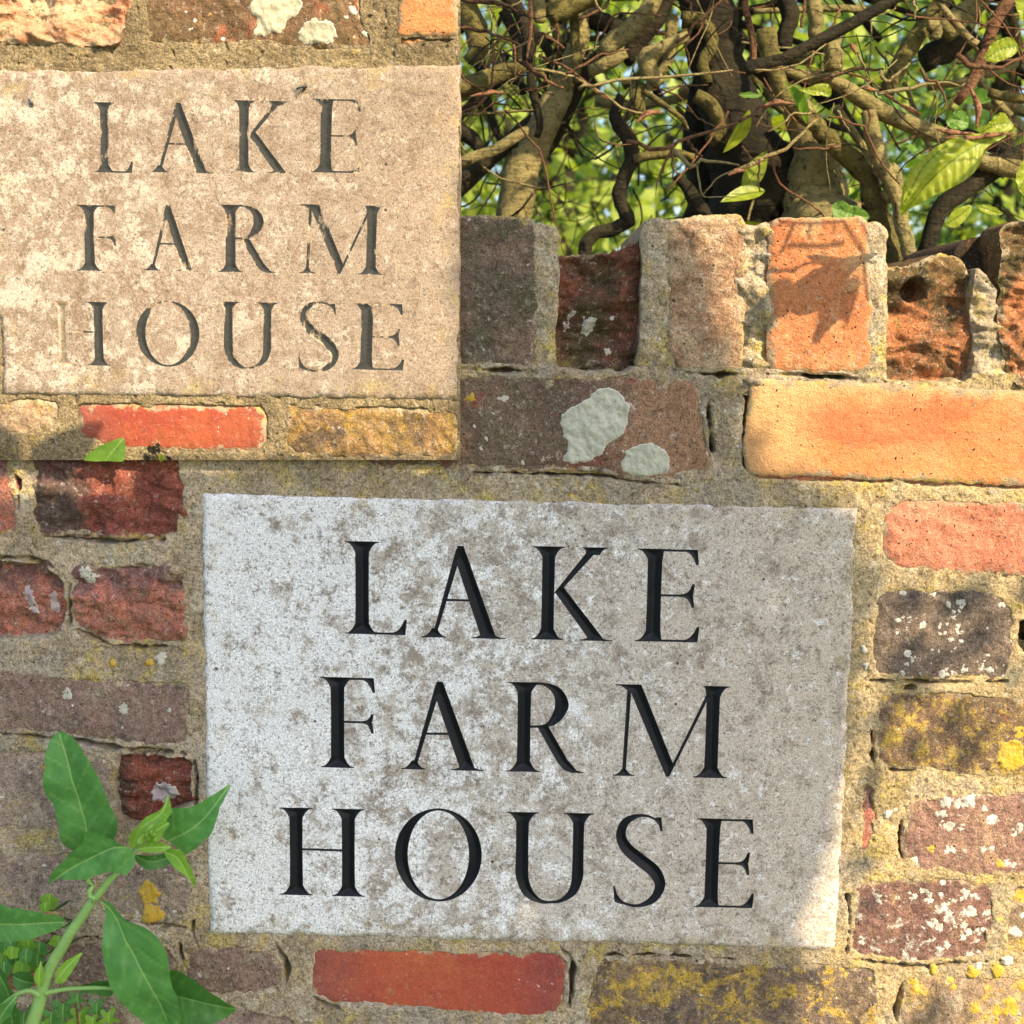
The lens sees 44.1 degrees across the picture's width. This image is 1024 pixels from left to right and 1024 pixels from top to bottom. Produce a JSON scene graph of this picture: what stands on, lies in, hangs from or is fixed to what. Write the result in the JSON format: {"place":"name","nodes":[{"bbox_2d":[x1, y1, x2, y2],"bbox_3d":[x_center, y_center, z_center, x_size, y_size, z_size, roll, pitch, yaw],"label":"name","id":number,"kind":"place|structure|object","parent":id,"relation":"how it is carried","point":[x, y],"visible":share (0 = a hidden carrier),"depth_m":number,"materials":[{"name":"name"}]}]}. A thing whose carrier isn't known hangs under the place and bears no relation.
{"place":"outdoors","nodes":[
{"label":"outdoors","id":0,"kind":"place"},
{"bbox_2d":[460,0,1023,250],"label":"sky","id":1,"kind":"structure","parent":0,"point":[680,21],"materials":[{"name":"white"}]},
{"label":"ground","id":2,"kind":"structure","parent":0,"visible":0},
{"bbox_2d":[17,991,120,1023],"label":"ivy","id":3,"kind":"object","parent":2,"relation":"on","point":[61,1011],"visible":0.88,"depth_m":1.03,"materials":[{"name":"green plant"}]},
{"bbox_2d":[0,731,235,1023],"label":"leafy plant","id":4,"kind":"object","parent":2,"relation":"on","point":[144,984],"visible":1,"depth_m":0.97,"materials":[{"name":"green plant"}]},
{"bbox_2d":[0,214,1023,1023],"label":"brick wall","id":5,"kind":"structure","parent":2,"relation":"on","point":[778,362],"depth_m":1.02,"materials":[{"name":"red brick"}]},
{"bbox_2d":[0,893,79,976],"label":"creeping weed","id":6,"kind":"object","parent":5,"relation":"attached to","point":[22,956],"visible":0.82,"depth_m":1.01,"materials":[{"name":"green plant"}]},
{"bbox_2d":[0,0,460,459],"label":"brick panel","id":7,"kind":"object","parent":5,"relation":"attached to","point":[98,36],"visible":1,"depth_m":0.96,"materials":[{"name":"orange brick"}]},
{"bbox_2d":[84,438,124,461],"bbox_3d":[-0.318,-0.049,0.987,0.033,0.019,0.003,1,8,0],"label":"sprouting leaf","id":8,"kind":"object","parent":7,"relation":"attached to","point":[113,451],"visible":1,"depth_m":0.99,"materials":[{"name":"green plant"}]},
{"bbox_2d":[143,443,171,461],"bbox_3d":[-0.277,-0.047,0.989,0.024,0.015,0.005,1,8,0],"label":"seedling","id":9,"kind":"object","parent":7,"relation":"attached to","point":[152,450],"visible":1,"depth_m":0.99,"materials":[{"name":"green plant"}]},
{"bbox_2d":[0,65,461,399],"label":"worn plaque","id":10,"kind":"object","parent":7,"relation":"attached to","point":[376,190],"visible":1,"depth_m":0.97,"materials":[{"name":"stone"}]},
{"bbox_2d":[296,83,307,93],"bbox_3d":[-0.159,-0.321,0.956,0.011,0.010,0.004,1,8,0],"label":"fly","id":11,"kind":"object","parent":10,"relation":"attached to","point":[300,88],"visible":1,"depth_m":0.95,"materials":[{"name":"grey"}]},
{"bbox_2d":[202,493,857,949],"bbox_3d":[0.012,0.174,1.040,0.526,0.374,0.021,1,8,0],"label":"name plaque","id":12,"kind":"object","parent":5,"relation":"attached to","point":[372,653],"visible":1,"depth_m":1.03,"materials":[{"name":"stone"}]},
{"bbox_2d":[460,4,660,220],"bbox_3d":[-0.772,-1.601,5.473,3.090,3.678,3.241,1,8,0],"label":"garden tree","id":13,"kind":"object","parent":2,"relation":"on","point":[471,210],"visible":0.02,"depth_m":5.05,"materials":[{"name":"green plant"}]},
{"bbox_2d":[460,0,745,255],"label":"hedge shrub","id":14,"kind":"object","parent":2,"relation":"on","point":[539,133],"visible":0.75,"depth_m":1.27,"materials":[{"name":"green plant"}]},
{"bbox_2d":[578,94,694,254],"bbox_3d":[0.112,0.161,1.316,0.111,1.147,0.047,1,8,0],"label":"hedge shrub","id":15,"kind":"object","parent":2,"relation":"on","point":[634,156],"visible":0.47,"depth_m":1.23,"materials":[{"name":"brown plant"}]},
{"bbox_2d":[460,0,914,254],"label":"garden tree","id":16,"kind":"object","parent":2,"relation":"on","point":[677,56],"depth_m":7.62,"materials":[{"name":"green plant"}]},
{"bbox_2d":[460,0,942,255],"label":"garden tree","id":17,"kind":"object","parent":2,"relation":"on","point":[648,198],"visible":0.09,"depth_m":3.66,"materials":[{"name":"green plant"}]},
{"bbox_2d":[515,0,941,237],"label":"hedge shrub","id":18,"kind":"object","parent":2,"relation":"on","point":[796,183],"visible":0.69,"depth_m":1.26,"materials":[{"name":"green plant"}]},
{"bbox_2d":[467,0,1023,253],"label":"garden tree","id":19,"kind":"object","parent":2,"relation":"on","point":[984,116],"visible":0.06,"depth_m":4.74,"materials":[{"name":"green plant"}]},
{"bbox_2d":[654,0,1023,245],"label":"garden tree","id":20,"kind":"object","parent":2,"relation":"on","point":[1008,191],"visible":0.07,"depth_m":4.60,"materials":[{"name":"green plant"}]},
{"bbox_2d":[684,0,1023,240],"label":"garden tree","id":21,"kind":"object","parent":2,"relation":"on","point":[982,191],"visible":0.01,"depth_m":8.24,"materials":[{"name":"green plant"}]},
{"bbox_2d":[737,0,1023,263],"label":"hedge shrub","id":22,"kind":"object","parent":2,"relation":"on","point":[959,164],"visible":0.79,"depth_m":1.20,"materials":[{"name":"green plant"}]},
{"bbox_2d":[866,4,1023,240],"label":"garden tree","id":23,"kind":"object","parent":2,"relation":"on","point":[971,123],"visible":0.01,"depth_m":10.05,"materials":[{"name":"green plant"}]}
]}

